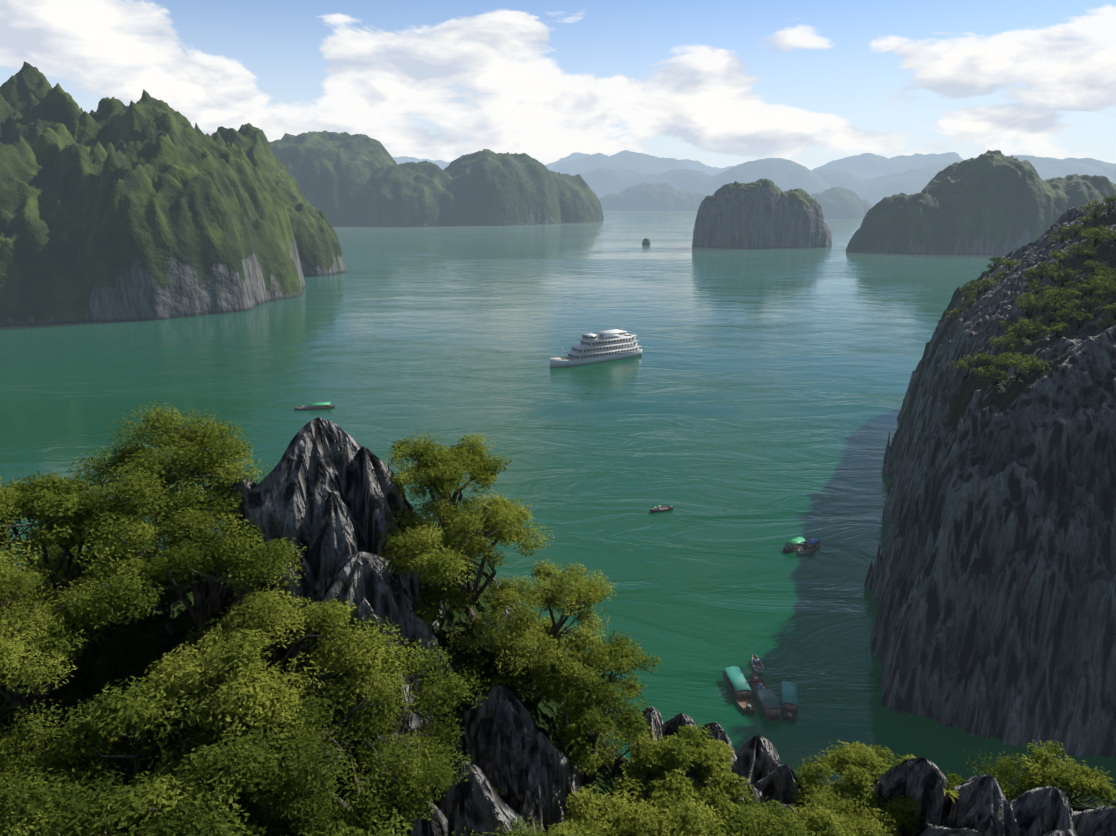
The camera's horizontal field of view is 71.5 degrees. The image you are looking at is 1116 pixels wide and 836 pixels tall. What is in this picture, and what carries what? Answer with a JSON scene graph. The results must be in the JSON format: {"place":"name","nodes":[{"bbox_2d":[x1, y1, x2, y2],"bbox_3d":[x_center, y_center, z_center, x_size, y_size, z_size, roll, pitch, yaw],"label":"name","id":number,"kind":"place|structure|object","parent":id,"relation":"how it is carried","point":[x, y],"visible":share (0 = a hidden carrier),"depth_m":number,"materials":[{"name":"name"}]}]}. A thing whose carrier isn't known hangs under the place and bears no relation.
{"place":"outdoors","nodes":[
{"label":"outdoors","id":0,"kind":"place"},
{"bbox_2d":[0,205,1115,801],"bbox_3d":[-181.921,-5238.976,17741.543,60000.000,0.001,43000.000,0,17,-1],"label":"water","id":1,"kind":"structure","parent":0,"point":[740,413],"depth_m":297.72,"materials":[{"name":"teal liquid"}]},
{"bbox_2d":[0,61,305,327],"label":"island","id":2,"kind":"structure","parent":1,"relation":"on","point":[146,207],"depth_m":492.62,"materials":[{"name":"green plant"}]},
{"bbox_2d":[211,123,346,276],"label":"island","id":3,"kind":"structure","parent":1,"relation":"in","point":[319,247],"depth_m":721.24,"materials":[{"name":"green plant"}]},
{"bbox_2d":[294,402,334,409],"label":"boat","id":4,"kind":"object","parent":1,"relation":"on","point":[323,405],"visible":0.81,"depth_m":290.33,"materials":[{"name":"paint"}]},
{"bbox_2d":[268,130,603,226],"bbox_3d":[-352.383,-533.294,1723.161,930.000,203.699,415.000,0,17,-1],"label":"island","id":5,"kind":"structure","parent":1,"relation":"in","point":[344,179],"depth_m":1606.07,"materials":[{"name":"green plant"}]},
{"bbox_2d":[550,329,641,367],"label":"cruise ship","id":6,"kind":"object","parent":1,"relation":"on","point":[591,348],"visible":0.98,"depth_m":366.46,"materials":[{"name":"paint"}]},
{"bbox_2d":[642,238,649,244],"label":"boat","id":7,"kind":"object","parent":1,"relation":"in","point":[646,241],"visible":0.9,"depth_m":1094.07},
{"bbox_2d":[599,182,710,210],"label":"island","id":8,"kind":"structure","parent":1,"relation":"in","point":[665,196],"depth_m":2531.00,"materials":[{"name":"grey stone"}]},
{"bbox_2d":[650,505,672,511],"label":"boat row","id":9,"kind":"object","parent":1,"relation":"on","point":[662,509],"visible":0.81,"depth_m":199.23,"materials":[{"name":"paint"}]},
{"bbox_2d":[724,665,755,713],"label":"moored boat","id":10,"kind":"object","parent":1,"relation":"on","point":[739,687],"visible":0.96,"depth_m":126.29,"materials":[{"name":"paint"}]},
{"bbox_2d":[752,654,763,672],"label":"moored boat","id":11,"kind":"object","parent":1,"relation":"on","point":[757,665],"visible":0.94,"depth_m":134.74,"materials":[{"name":"paint"}]},
{"bbox_2d":[692,178,831,248],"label":"island","id":12,"kind":"structure","parent":1,"relation":"in","point":[766,213],"depth_m":1023.87,"materials":[{"name":"grey stone"}]},
{"bbox_2d":[750,670,781,720],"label":"moored boat","id":13,"kind":"object","parent":1,"relation":"on","point":[768,702],"visible":1,"depth_m":123.87,"materials":[{"name":"paint"}]},
{"bbox_2d":[781,680,797,721],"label":"moored boat","id":14,"kind":"object","parent":1,"relation":"on","point":[789,701],"visible":0.92,"depth_m":123.17,"materials":[{"name":"paint"}]},
{"bbox_2d":[783,537,808,552],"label":"boat","id":15,"kind":"object","parent":1,"relation":"in","point":[794,545],"visible":0.73,"depth_m":177.79,"materials":[{"name":"paint"}]},
{"bbox_2d":[798,538,820,554],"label":"boat","id":16,"kind":"object","parent":1,"relation":"in","point":[812,544],"visible":0.96,"depth_m":177.81,"materials":[{"name":"paint"}]},
{"bbox_2d":[811,187,872,218],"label":"island","id":17,"kind":"structure","parent":1,"relation":"in","point":[838,203],"depth_m":1951.80,"materials":[{"name":"grey stone"}]},
{"bbox_2d":[846,150,1115,255],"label":"island","id":18,"kind":"structure","parent":1,"relation":"in","point":[994,202],"depth_m":933.98,"materials":[{"name":"green plant"}]},
{"bbox_2d":[0,557,1115,835],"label":"hill","id":19,"kind":"structure","parent":0,"point":[122,651],"depth_m":37.33,"materials":[{"name":"green plant"}]},
{"bbox_2d":[0,400,1115,835],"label":"trees","id":20,"kind":"object","parent":19,"relation":"on","point":[38,800],"depth_m":32.80,"materials":[{"name":"green plant"}]},
{"bbox_2d":[0,417,1115,835],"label":"rocks","id":21,"kind":"object","parent":19,"relation":"on","point":[324,491],"visible":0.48,"depth_m":35.65,"materials":[{"name":"grey stone"}]},
{"bbox_2d":[0,0,1115,169],"label":"sky","id":22,"kind":"structure","parent":0,"point":[811,84],"materials":[{"name":"white"}]},
{"bbox_2d":[397,150,963,177],"bbox_3d":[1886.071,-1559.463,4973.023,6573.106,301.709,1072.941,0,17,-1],"label":"ridge","id":23,"kind":"structure","parent":0,"point":[867,165],"depth_m":4776.91,"materials":[{"name":"grey stone"}]},
{"bbox_2d":[392,152,1115,174],"bbox_3d":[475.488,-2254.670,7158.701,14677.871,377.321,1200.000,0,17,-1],"label":"ridge","id":24,"kind":"structure","parent":0,"point":[687,163],"depth_m":6851.83,"materials":[{"name":"grey stone"}]},
{"bbox_2d":[572,155,1115,205],"bbox_3d":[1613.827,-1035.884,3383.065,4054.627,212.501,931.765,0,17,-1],"label":"ridge","id":25,"kind":"structure","parent":0,"point":[782,174],"depth_m":3237.07,"materials":[{"name":"grey stone"}]},
{"bbox_2d":[864,196,1115,757],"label":"cliff","id":26,"kind":"structure","parent":0,"point":[990,581],"depth_m":118.16,"materials":[{"name":"grey stone"}]},
{"bbox_2d":[918,195,1115,388],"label":"cliff shrubs","id":27,"kind":"object","parent":26,"relation":"on","point":[1048,294],"depth_m":148.91,"materials":[{"name":"green plant"}]}
]}

